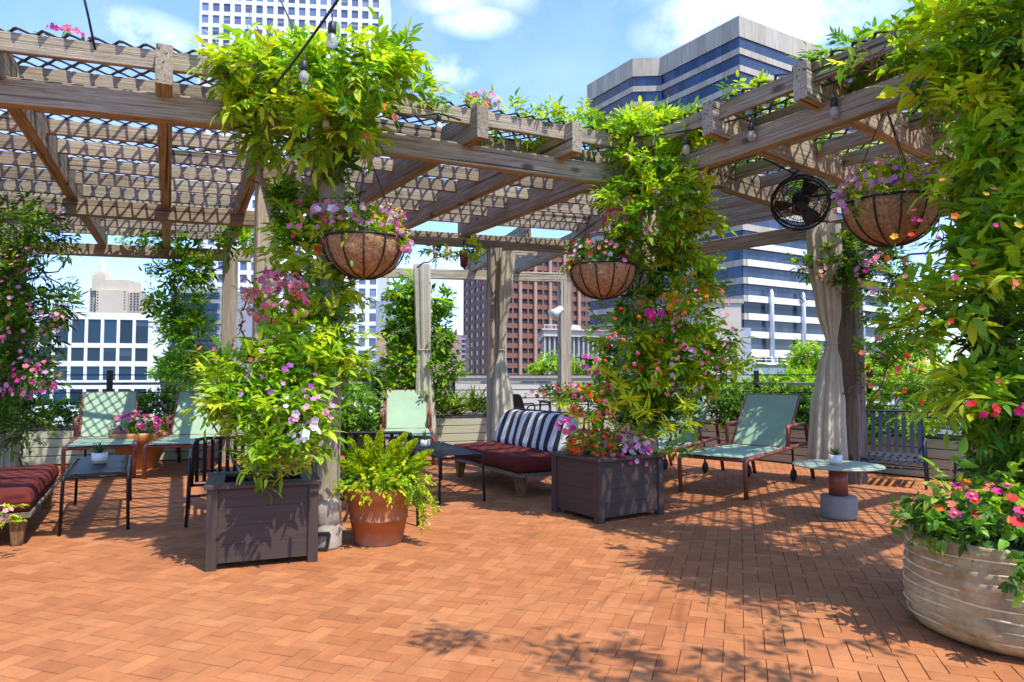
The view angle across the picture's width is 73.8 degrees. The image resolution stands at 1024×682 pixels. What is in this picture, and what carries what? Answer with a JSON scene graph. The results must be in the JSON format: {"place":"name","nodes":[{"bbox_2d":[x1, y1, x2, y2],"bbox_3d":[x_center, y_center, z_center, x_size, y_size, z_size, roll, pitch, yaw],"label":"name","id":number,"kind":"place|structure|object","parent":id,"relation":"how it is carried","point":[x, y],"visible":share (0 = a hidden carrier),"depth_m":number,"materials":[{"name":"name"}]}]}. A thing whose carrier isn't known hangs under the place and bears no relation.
{"place":"outdoors","nodes":[
{"label":"outdoors","id":0,"kind":"place"},
{"bbox_2d":[24,312,168,426],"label":"white building","id":1,"kind":"structure","parent":0,"point":[116,343],"depth_m":130.06,"materials":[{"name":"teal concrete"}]},
{"bbox_2d":[70,366,82,379],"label":"window","id":2,"kind":"structure","parent":1,"relation":"in","point":[74,369],"depth_m":129.00,"materials":[{"name":"teal glass"}]},
{"bbox_2d":[71,348,83,360],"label":"window","id":3,"kind":"structure","parent":1,"relation":"in","point":[77,354],"depth_m":129.16,"materials":[{"name":"teal glass"}]},
{"bbox_2d":[72,319,84,342],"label":"window","id":4,"kind":"structure","parent":1,"relation":"in","point":[78,335],"depth_m":129.41,"materials":[{"name":"teal glass"}]},
{"bbox_2d":[87,366,99,379],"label":"window","id":5,"kind":"structure","parent":1,"relation":"in","point":[90,369],"depth_m":129.54,"materials":[{"name":"teal glass"}]},
{"bbox_2d":[87,348,99,360],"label":"window","id":6,"kind":"structure","parent":1,"relation":"in","point":[93,354],"depth_m":129.71,"materials":[{"name":"teal glass"}]},
{"bbox_2d":[88,319,100,342],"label":"window","id":7,"kind":"structure","parent":1,"relation":"in","point":[94,325],"depth_m":129.95,"materials":[{"name":"teal glass"}]},
{"bbox_2d":[103,348,115,360],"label":"window","id":8,"kind":"structure","parent":1,"relation":"in","point":[109,353],"depth_m":130.24,"materials":[{"name":"teal glass"}]},
{"bbox_2d":[104,320,116,342],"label":"window","id":9,"kind":"structure","parent":1,"relation":"in","point":[110,326],"depth_m":130.46,"materials":[{"name":"teal glass"}]},
{"bbox_2d":[119,366,130,379],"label":"window","id":10,"kind":"structure","parent":1,"relation":"in","point":[122,369],"depth_m":130.59,"materials":[{"name":"teal glass"}]},
{"bbox_2d":[119,348,131,360],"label":"window","id":11,"kind":"structure","parent":1,"relation":"in","point":[125,354],"depth_m":130.78,"materials":[{"name":"teal glass"}]},
{"bbox_2d":[120,320,132,342],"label":"window","id":12,"kind":"structure","parent":1,"relation":"in","point":[126,326],"depth_m":131.00,"materials":[{"name":"teal glass"}]},
{"bbox_2d":[135,366,146,379],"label":"window","id":13,"kind":"structure","parent":1,"relation":"in","point":[138,369],"depth_m":131.13,"materials":[{"name":"teal glass"}]},
{"bbox_2d":[135,348,147,360],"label":"window","id":14,"kind":"structure","parent":1,"relation":"in","point":[141,354],"depth_m":131.32,"materials":[{"name":"teal glass"}]},
{"bbox_2d":[136,320,147,342],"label":"window","id":15,"kind":"structure","parent":1,"relation":"in","point":[141,325],"depth_m":131.55,"materials":[{"name":"teal glass"}]},
{"bbox_2d":[89,259,154,312],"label":"deco tower","id":16,"kind":"structure","parent":0,"point":[108,294],"depth_m":302.70,"materials":[{"name":"concrete"}]},
{"bbox_2d":[169,287,252,390],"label":"glass block","id":17,"kind":"structure","parent":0,"point":[214,307],"depth_m":70.91,"materials":[{"name":"glass"}]},
{"bbox_2d":[193,0,390,430],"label":"skyscraper","id":18,"kind":"structure","parent":0,"point":[214,14],"depth_m":191.20,"materials":[{"name":"grey glass"}]},
{"bbox_2d":[197,0,378,430],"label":"window","id":19,"kind":"structure","parent":18,"relation":"in","point":[243,265],"depth_m":188.94,"materials":[{"name":"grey glass"}]},
{"bbox_2d":[375,294,405,368],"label":"grey block","id":20,"kind":"structure","parent":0,"point":[379,314],"depth_m":120.39,"materials":[{"name":"teal concrete"}]},
{"bbox_2d":[0,444,1023,681],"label":"brick paving","id":21,"kind":"structure","parent":0,"point":[132,604],"depth_m":4.38,"materials":[{"name":"brick"}]},
{"bbox_2d":[0,464,58,545],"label":"daybed","id":22,"kind":"object","parent":21,"relation":"on","point":[33,487],"visible":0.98,"depth_m":5.96,"materials":[{"name":"fabric"}]},
{"bbox_2d":[57,455,131,535],"bbox_3d":[-4.130,1.491,6.843,0.553,0.525,1.669,2,-3,-28],"label":"side table","id":23,"kind":"object","parent":21,"relation":"on","point":[123,465],"visible":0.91,"depth_m":6.41,"materials":[{"name":"metal"}]},
{"bbox_2d":[89,441,109,463],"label":"succulent","id":24,"kind":"object","parent":23,"relation":"on","point":[100,456],"visible":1,"depth_m":6.83,"materials":[{"name":"ceramic"}]},
{"bbox_2d":[60,391,140,481],"bbox_3d":[-6.048,1.351,10.173,0.870,1.163,2.246,1,-3,-27],"label":"sun lounger","id":25,"kind":"object","parent":21,"relation":"on","point":[99,410],"visible":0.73,"depth_m":10.50,"materials":[{"name":"green fabric"}]},
{"bbox_2d":[110,430,167,468],"bbox_3d":[-5.720,1.667,10.478,0.800,0.545,0.800,0,-3,0],"label":"terracotta pot","id":26,"kind":"object","parent":21,"relation":"on","point":[153,456],"visible":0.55,"depth_m":10.22,"materials":[{"name":"ceramic"}]},
{"bbox_2d":[109,409,165,434],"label":"flowering plant","id":27,"kind":"object","parent":26,"relation":"in","point":[151,427],"visible":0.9,"depth_m":10.34,"materials":[{"name":"pink plant"}]},
{"bbox_2d":[0,26,298,470],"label":"pergola","id":28,"kind":"object","parent":21,"relation":"on","point":[168,204],"visible":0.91,"depth_m":6.68,"materials":[{"name":"wood"}]},
{"bbox_2d":[0,165,90,466],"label":"climbing vine","id":29,"kind":"object","parent":28,"relation":"attached to","point":[17,353],"visible":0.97,"depth_m":7.39,"materials":[{"name":"green plant"}]},
{"bbox_2d":[31,22,94,39],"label":"climbing vine","id":30,"kind":"object","parent":28,"relation":"on","point":[66,28],"visible":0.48,"depth_m":4.80,"materials":[{"name":"pink plant"}]},
{"bbox_2d":[83,0,95,49],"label":"hanging wire","id":31,"kind":"object","parent":28,"relation":"attached to","point":[89,23],"visible":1,"depth_m":4.54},
{"bbox_2d":[110,225,253,448],"bbox_3d":[-4.541,-0.208,10.451,4.051,3.947,1.875,-2,-4,38],"label":"climbing vine","id":32,"kind":"object","parent":28,"relation":"attached to","point":[184,328],"visible":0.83,"depth_m":10.96,"materials":[{"name":"green plant"}]},
{"bbox_2d":[142,391,227,478],"bbox_3d":[-4.891,1.367,10.472,0.869,1.163,2.246,1,-3,-15],"label":"sun lounger","id":33,"kind":"object","parent":21,"relation":"on","point":[182,433],"visible":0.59,"depth_m":10.74,"materials":[{"name":"green fabric"}]},
{"bbox_2d":[20,424,371,464],"bbox_3d":[-7.347,1.667,10.961,10.028,0.564,0.550,1,-3,-21],"label":"planter box","id":34,"kind":"object","parent":21,"relation":"on","point":[50,453],"visible":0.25,"depth_m":10.77,"materials":[{"name":"beige"}]},
{"bbox_2d":[23,395,80,427],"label":"shrub","id":35,"kind":"object","parent":34,"relation":"in","point":[52,407],"visible":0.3,"depth_m":11.28,"materials":[{"name":"green plant"}]},
{"bbox_2d":[60,371,247,422],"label":"shrub","id":36,"kind":"object","parent":34,"relation":"in","point":[149,398],"visible":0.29,"depth_m":11.89,"materials":[{"name":"green plant"}]},
{"bbox_2d":[280,353,399,405],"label":"shrub","id":37,"kind":"object","parent":34,"relation":"in","point":[361,379],"visible":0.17,"depth_m":13.40,"materials":[{"name":"green plant"}]},
{"bbox_2d":[340,380,388,448],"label":"shrub","id":38,"kind":"object","parent":34,"relation":"in","point":[355,419],"visible":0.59,"depth_m":12.11,"materials":[{"name":"green plant"}]},
{"bbox_2d":[184,436,278,527],"bbox_3d":[-2.840,1.342,6.945,0.849,0.836,1.079,1,-3,-24],"label":"armchair","id":39,"kind":"object","parent":21,"relation":"on","point":[193,458],"visible":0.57,"depth_m":6.44,"materials":[{"name":"metal"}]},
{"bbox_2d":[204,468,321,571],"bbox_3d":[-1.961,1.371,5.370,0.816,0.612,0.756,1,-3,-21],"label":"planter","id":40,"kind":"object","parent":21,"relation":"on","point":[244,522],"visible":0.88,"depth_m":5.06,"materials":[{"name":"wood"}]},
{"bbox_2d":[177,328,351,504],"bbox_3d":[-1.863,0.568,5.171,1.309,1.329,1.032,0,-3,0],"label":"shrub","id":41,"kind":"object","parent":40,"relation":"in","point":[272,418],"visible":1,"depth_m":5.03,"materials":[{"name":"green plant"}]},
{"bbox_2d":[311,431,418,525],"bbox_3d":[-1.413,1.299,6.643,1.019,0.891,0.749,0,-3,-8],"label":"armchair","id":42,"kind":"object","parent":21,"relation":"on","point":[391,433],"visible":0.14,"depth_m":6.34,"materials":[{"name":"metal"}]},
{"bbox_2d":[344,483,411,546],"bbox_3d":[-1.130,1.462,5.793,0.606,0.474,0.606,0,-3,0],"label":"terracotta pot","id":43,"kind":"object","parent":21,"relation":"on","point":[377,522],"visible":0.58,"depth_m":5.58,"materials":[{"name":"ceramic"}]},
{"bbox_2d":[333,429,442,534],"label":"fern","id":44,"kind":"object","parent":43,"relation":"in","point":[393,468],"visible":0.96,"depth_m":5.68,"materials":[{"name":"green plant"}]},
{"bbox_2d":[381,389,434,465],"bbox_3d":[-1.807,1.431,11.730,0.870,1.163,2.246,0,-3,-9],"label":"sun lounger","id":45,"kind":"object","parent":21,"relation":"on","point":[407,410],"visible":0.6,"depth_m":12.17,"materials":[{"name":"green fabric"}]},
{"bbox_2d":[403,442,485,504],"bbox_3d":[-0.870,1.567,8.310,0.553,0.525,1.669,1,-3,-23],"label":"side table","id":46,"kind":"object","parent":21,"relation":"on","point":[441,449],"visible":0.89,"depth_m":7.79,"materials":[{"name":"metal"}]},
{"bbox_2d":[281,85,663,550],"bbox_3d":[-0.342,0.029,9.976,6.279,3.765,7.680,1,-3,-25],"label":"pergola","id":47,"kind":"object","parent":21,"relation":"on","point":[553,179],"visible":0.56,"depth_m":7.66,"materials":[{"name":"wood"}]},
{"bbox_2d":[185,0,456,499],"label":"climbing vine","id":48,"kind":"object","parent":47,"relation":"attached to","point":[352,102],"visible":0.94,"depth_m":5.16,"materials":[{"name":"green plant"}]},
{"bbox_2d":[259,0,338,105],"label":"string light","id":49,"kind":"object","parent":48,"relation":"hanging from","point":[331,41],"visible":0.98,"depth_m":4.28,"materials":[{"name":"black"}]},
{"bbox_2d":[260,104,460,130],"bbox_3d":[-1.106,-1.744,5.352,1.639,0.371,0.303,1,-3,-27],"label":"string light","id":50,"kind":"object","parent":47,"relation":"hanging from","point":[438,126],"visible":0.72,"depth_m":5.67,"materials":[{"name":"plastic"}]},
{"bbox_2d":[314,150,414,280],"bbox_3d":[-1.172,-1.058,5.567,0.811,1.155,0.770,-1,-3,16],"label":"hanging basket","id":51,"kind":"object","parent":47,"relation":"hanging from","point":[376,252],"visible":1,"depth_m":5.36,"materials":[{"name":"metal"}]},
{"bbox_2d":[372,268,471,416],"bbox_3d":[-1.713,0.250,12.867,1.920,3.256,1.142,0,-3,0],"label":"climbing vine","id":52,"kind":"object","parent":47,"relation":"attached to","point":[403,310],"visible":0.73,"depth_m":12.77,"materials":[{"name":"green plant"}]},
{"bbox_2d":[413,263,436,439],"bbox_3d":[-1.609,0.187,12.595,0.457,3.227,0.292,0,-3,0],"label":"curtain","id":53,"kind":"object","parent":47,"relation":"hanging from","point":[422,302],"visible":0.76,"depth_m":12.56,"materials":[{"name":"beige fabric"}]},
{"bbox_2d":[417,233,488,269],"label":"climbing vine","id":54,"kind":"object","parent":47,"relation":"hanging from","point":[474,257],"visible":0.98,"depth_m":9.82,"materials":[{"name":"green plant"}]},
{"bbox_2d":[491,251,515,440],"bbox_3d":[-0.117,0.061,9.951,0.372,2.752,0.272,0,-3,0],"label":"curtain","id":55,"kind":"object","parent":47,"relation":"hanging from","point":[502,396],"visible":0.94,"depth_m":9.94,"materials":[{"name":"beige fabric"}]},
{"bbox_2d":[446,84,615,153],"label":"climbing vine","id":56,"kind":"object","parent":47,"relation":"on","point":[554,112],"visible":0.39,"depth_m":6.41,"materials":[{"name":"green plant"}]},
{"bbox_2d":[557,184,653,300],"bbox_3d":[0.853,-0.983,6.631,0.828,1.196,0.753,1,-3,-21],"label":"hanging basket","id":57,"kind":"object","parent":47,"relation":"hanging from","point":[600,277],"visible":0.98,"depth_m":6.46,"materials":[{"name":"wicker"}]},
{"bbox_2d":[576,95,768,445],"bbox_3d":[1.607,-0.390,6.951,1.987,3.919,2.061,0,-3,0],"label":"climbing vine","id":58,"kind":"object","parent":47,"relation":"attached to","point":[659,368],"visible":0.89,"depth_m":6.74,"materials":[{"name":"green plant"}]},
{"bbox_2d":[25,370,972,429],"bbox_3d":[1.989,1.126,9.240,29.181,1.500,10.632,-1,-3,19],"label":"railing","id":59,"kind":"object","parent":21,"relation":"on","point":[109,383],"visible":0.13,"depth_m":11.83,"materials":[{"name":"metal"}]},
{"bbox_2d":[404,412,619,448],"bbox_3d":[0.059,1.772,13.591,4.321,0.624,0.550,1,-3,-17],"label":"planter box","id":60,"kind":"object","parent":21,"relation":"on","point":[453,429],"visible":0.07,"depth_m":13.03,"materials":[{"name":"beige"}]},
{"bbox_2d":[435,383,486,415],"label":"agave","id":61,"kind":"object","parent":60,"relation":"in","point":[473,406],"visible":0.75,"depth_m":13.54,"materials":[{"name":"green plant"}]},
{"bbox_2d":[435,387,486,414],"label":"shrub","id":62,"kind":"object","parent":60,"relation":"in","point":[448,407],"visible":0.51,"depth_m":13.54,"materials":[{"name":"green plant"}]},
{"bbox_2d":[522,369,632,409],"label":"shrub","id":63,"kind":"object","parent":60,"relation":"in","point":[548,388],"visible":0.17,"depth_m":14.01,"materials":[{"name":"green plant"}]},
{"bbox_2d":[451,408,584,496],"bbox_3d":[0.024,1.390,8.913,0.952,0.945,2.000,2,-3,-27],"label":"daybed","id":64,"kind":"object","parent":21,"relation":"on","point":[519,464],"visible":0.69,"depth_m":8.25,"materials":[{"name":"fabric"}]},
{"bbox_2d":[495,409,578,451],"bbox_3d":[0.289,1.180,9.073,0.321,0.486,1.780,2,-3,-27],"label":"back cushion","id":65,"kind":"object","parent":64,"relation":"on","point":[530,429],"visible":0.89,"depth_m":8.93,"materials":[{"name":"fabric"}]},
{"bbox_2d":[513,394,551,411],"bbox_3d":[0.297,1.467,11.915,0.628,1.095,0.569,2,-3,-30],"label":"armchair","id":66,"kind":"object","parent":21,"relation":"on","point":[518,401],"visible":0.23,"depth_m":11.75,"materials":[{"name":"metal"}]},
{"bbox_2d":[537,400,602,440],"bbox_3d":[0.950,1.481,11.239,0.939,0.997,0.710,1,-3,-12],"label":"bar table","id":67,"kind":"object","parent":21,"relation":"on","point":[543,401],"visible":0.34,"depth_m":11.30,"materials":[{"name":"metal"}]},
{"bbox_2d":[550,381,589,400],"bbox_3d":[0.958,0.817,11.153,0.680,0.318,0.392,0,-3,0],"label":"flower trough","id":68,"kind":"object","parent":67,"relation":"on","point":[567,388],"visible":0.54,"depth_m":11.07,"materials":[{"name":"green plant"}]},
{"bbox_2d":[549,449,665,523],"bbox_3d":[0.975,1.456,7.011,0.896,0.612,0.796,2,-4,-33],"label":"planter","id":69,"kind":"object","parent":21,"relation":"on","point":[599,489],"visible":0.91,"depth_m":6.74,"materials":[{"name":"wood"}]},
{"bbox_2d":[560,427,660,465],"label":"flowering plant","id":70,"kind":"object","parent":69,"relation":"in","point":[579,448],"visible":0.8,"depth_m":6.83,"materials":[{"name":"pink plant"}]},
{"bbox_2d":[545,362,713,463],"bbox_3d":[1.204,0.750,6.900,1.757,1.109,0.925,0,-3,0],"label":"flowering shrub","id":71,"kind":"object","parent":69,"relation":"in","point":[589,394],"visible":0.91,"depth_m":6.75,"materials":[{"name":"green plant"}]},
{"bbox_2d":[604,392,724,472],"bbox_3d":[2.153,1.319,9.550,0.869,1.163,2.246,-2,-4,37],"label":"sun lounger","id":72,"kind":"object","parent":21,"relation":"on","point":[687,444],"visible":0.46,"depth_m":9.82,"materials":[{"name":"green fabric"}]},
{"bbox_2d":[677,393,814,499],"bbox_3d":[3.078,1.282,8.832,0.869,1.163,2.246,-3,-4,42],"label":"sun lounger","id":73,"kind":"object","parent":21,"relation":"on","point":[766,424],"visible":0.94,"depth_m":9.09,"materials":[{"name":"green fabric"}]},
{"bbox_2d":[616,416,1023,481],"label":"planter box","id":74,"kind":"object","parent":21,"relation":"on","point":[938,455],"visible":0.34,"depth_m":9.63,"materials":[{"name":"beige"}]},
{"bbox_2d":[689,364,815,405],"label":"shrub","id":75,"kind":"object","parent":74,"relation":"in","point":[801,378],"visible":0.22,"depth_m":12.78,"materials":[{"name":"green plant"}]},
{"bbox_2d":[704,377,813,436],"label":"shrub","id":76,"kind":"object","parent":74,"relation":"in","point":[733,408],"visible":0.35,"depth_m":11.90,"materials":[{"name":"green plant"}]},
{"bbox_2d":[868,409,937,473],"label":"shrub","id":77,"kind":"object","parent":74,"relation":"in","point":[892,428],"visible":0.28,"depth_m":9.70,"materials":[{"name":"green plant"}]},
{"bbox_2d":[865,347,973,435],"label":"shrub","id":78,"kind":"object","parent":74,"relation":"in","point":[906,391],"visible":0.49,"depth_m":9.95,"materials":[{"name":"green plant"}]},
{"bbox_2d":[630,0,1019,517],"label":"pergola","id":79,"kind":"object","parent":21,"relation":"on","point":[744,193],"visible":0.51,"depth_m":6.29,"materials":[{"name":"wood"}]},
{"bbox_2d":[608,57,874,202],"bbox_3d":[2.851,-2.042,7.305,3.351,0.733,2.443,3,-4,-44],"label":"climbing vine","id":80,"kind":"object","parent":79,"relation":"on","point":[835,185],"visible":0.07,"depth_m":7.89,"materials":[{"name":"green plant"}]},
{"bbox_2d":[763,157,836,230],"bbox_3d":[2.842,-1.460,6.723,0.578,0.730,0.442,-3,-4,42],"label":"fan","id":81,"kind":"object","parent":79,"relation":"attached to","point":[804,195],"visible":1,"depth_m":6.68},
{"bbox_2d":[665,8,954,175],"bbox_3d":[2.818,-2.329,4.749,3.692,0.963,6.348,0,-3,0],"label":"climbing vine","id":82,"kind":"object","parent":79,"relation":"on","point":[868,32],"visible":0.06,"depth_m":5.26,"materials":[{"name":"green plant"}]},
{"bbox_2d":[625,32,1021,160],"bbox_3d":[2.053,-1.794,5.349,0.375,0.581,3.498,2,-4,-34],"label":"string light","id":83,"kind":"object","parent":79,"relation":"hanging from","point":[833,114],"visible":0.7,"depth_m":5.67,"materials":[{"name":"black"}]},
{"bbox_2d":[806,222,847,459],"bbox_3d":[4.113,0.050,8.960,0.541,3.175,0.398,0,-3,0],"label":"curtain","id":84,"kind":"object","parent":79,"relation":"hanging from","point":[827,425],"visible":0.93,"depth_m":8.88,"materials":[{"name":"beige fabric"}]},
{"bbox_2d":[780,227,959,415],"bbox_3d":[4.486,0.036,8.660,2.000,3.084,1.178,0,-3,0],"label":"climbing vine","id":85,"kind":"object","parent":79,"relation":"attached to","point":[862,273],"visible":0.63,"depth_m":8.64,"materials":[{"name":"green plant"}]},
{"bbox_2d":[827,111,956,247],"bbox_3d":[2.865,-1.251,5.125,0.816,1.136,0.843,-3,-4,44],"label":"hanging basket","id":86,"kind":"object","parent":79,"relation":"hanging from","point":[874,218],"visible":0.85,"depth_m":4.94,"materials":[{"name":"wicker"}]},
{"bbox_2d":[817,0,1023,515],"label":"climbing vine","id":87,"kind":"object","parent":79,"relation":"attached to","point":[993,172],"visible":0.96,"depth_m":3.95,"materials":[{"name":"green plant"}]},
{"bbox_2d":[792,459,885,520],"bbox_3d":[3.240,1.488,6.773,0.840,0.524,0.840,0,-3,0],"label":"pedestal table","id":88,"kind":"object","parent":21,"relation":"on","point":[838,502],"visible":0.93,"depth_m":6.68,"materials":[{"name":"metal"}]},
{"bbox_2d":[828,446,841,464],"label":"succulent","id":89,"kind":"object","parent":88,"relation":"on","point":[835,457],"visible":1,"depth_m":6.71,"materials":[{"name":"ceramic"}]},
{"bbox_2d":[850,409,929,489],"bbox_3d":[4.957,1.399,9.032,0.929,0.936,0.849,-2,-4,33],"label":"armchair","id":90,"kind":"object","parent":21,"relation":"on","point":[922,446],"visible":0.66,"depth_m":9.20,"materials":[{"name":"grey metal"}]},
{"bbox_2d":[902,515,1023,657],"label":"stone pot","id":91,"kind":"object","parent":21,"relation":"on","point":[955,596],"visible":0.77,"depth_m":3.48,"materials":[{"name":"stone"}]},
{"bbox_2d":[882,436,1023,607],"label":"flowering plant","id":92,"kind":"object","parent":91,"relation":"in","point":[987,520],"visible":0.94,"depth_m":3.60,"materials":[{"name":"green plant"}]},
{"bbox_3d":[-4.450,1.503,5.280,0.480,0.340,0.480,0,-3,0],"label":"terracotta pot","id":93,"kind":"object","parent":21,"relation":"on","visible":0},
{"bbox_2d":[0,503,28,528],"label":"trailing plant","id":94,"kind":"object","parent":93,"relation":"in","point":[5,505],"visible":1,"depth_m":5.21,"materials":[{"name":"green plant"}]},
{"bbox_2d":[0,0,1023,380],"label":"sky","id":95,"kind":"structure","parent":0,"point":[557,48],"materials":[{"name":"blue"}]},
{"bbox_2d":[450,376,597,414],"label":"parapet wall","id":96,"kind":"structure","parent":0,"point":[521,386],"depth_m":24.44,"materials":[{"name":"concrete"}]},
{"bbox_2d":[463,235,589,374],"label":"brick tower","id":97,"kind":"structure","parent":0,"point":[531,305],"depth_m":243.14,"materials":[{"name":"red brick"}]},
{"bbox_2d":[507,254,589,362],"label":"window","id":98,"kind":"structure","parent":97,"relation":"in","point":[524,291],"depth_m":240.80,"materials":[{"name":"grey glass"}]},
{"bbox_2d":[538,325,612,409],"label":"pavilion","id":99,"kind":"structure","parent":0,"point":[547,339],"depth_m":57.34,"materials":[{"name":"beige stone"}]},
{"bbox_2d":[683,299,751,418],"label":"annex block","id":100,"kind":"structure","parent":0,"point":[733,310],"depth_m":92.31,"materials":[{"name":"concrete"}]},
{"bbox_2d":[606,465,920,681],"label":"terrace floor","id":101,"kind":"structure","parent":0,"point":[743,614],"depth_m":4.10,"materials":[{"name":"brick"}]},
{"bbox_2d":[891,381,966,434],"bbox_3d":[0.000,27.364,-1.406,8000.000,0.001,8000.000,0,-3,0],"label":"ground","id":102,"kind":"structure","parent":0,"point":[942,431],"depth_m":357.16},
{"bbox_2d":[144,346,200,423],"bbox_3d":[-14.921,14.543,29.307,2.606,28.728,1.866,0,-3,0],"label":"city tree","id":103,"kind":"object","parent":102,"relation":"on","point":[151,371],"visible":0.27,"depth_m":29.73,"materials":[{"name":"green plant"}]},
{"bbox_2d":[377,331,461,444],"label":"pink building","id":104,"kind":"structure","parent":102,"relation":"on","point":[381,347],"depth_m":78.44,"materials":[{"name":"grey concrete"}]},
{"bbox_2d":[459,335,468,374],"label":"building","id":105,"kind":"structure","parent":102,"relation":"on","point":[465,350],"depth_m":87.12,"materials":[{"name":"grey glass"}]},
{"bbox_2d":[522,350,606,374],"bbox_3d":[3.183,14.972,39.305,5.261,29.002,2.958,0,-3,0],"label":"city tree","id":106,"kind":"object","parent":102,"relation":"on","point":[540,367],"visible":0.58,"depth_m":39.63,"materials":[{"name":"green plant"}]},
{"bbox_2d":[587,15,893,430],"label":"office tower","id":107,"kind":"structure","parent":102,"relation":"on","point":[777,316],"depth_m":157.52,"materials":[{"name":"stone"}]},
{"bbox_2d":[775,336,824,414],"bbox_3d":[15.665,14.447,35.296,3.183,29.506,2.987,1,-3,-16],"label":"city tree","id":108,"kind":"object","parent":102,"relation":"on","point":[808,355],"visible":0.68,"depth_m":35.62,"materials":[{"name":"green plant"}]},
{"bbox_2d":[864,331,962,423],"bbox_3d":[17.328,14.132,29.415,4.246,29.531,2.969,0,-3,0],"label":"city tree","id":109,"kind":"object","parent":102,"relation":"on","point":[936,347],"visible":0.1,"depth_m":29.68,"materials":[{"name":"green plant"}]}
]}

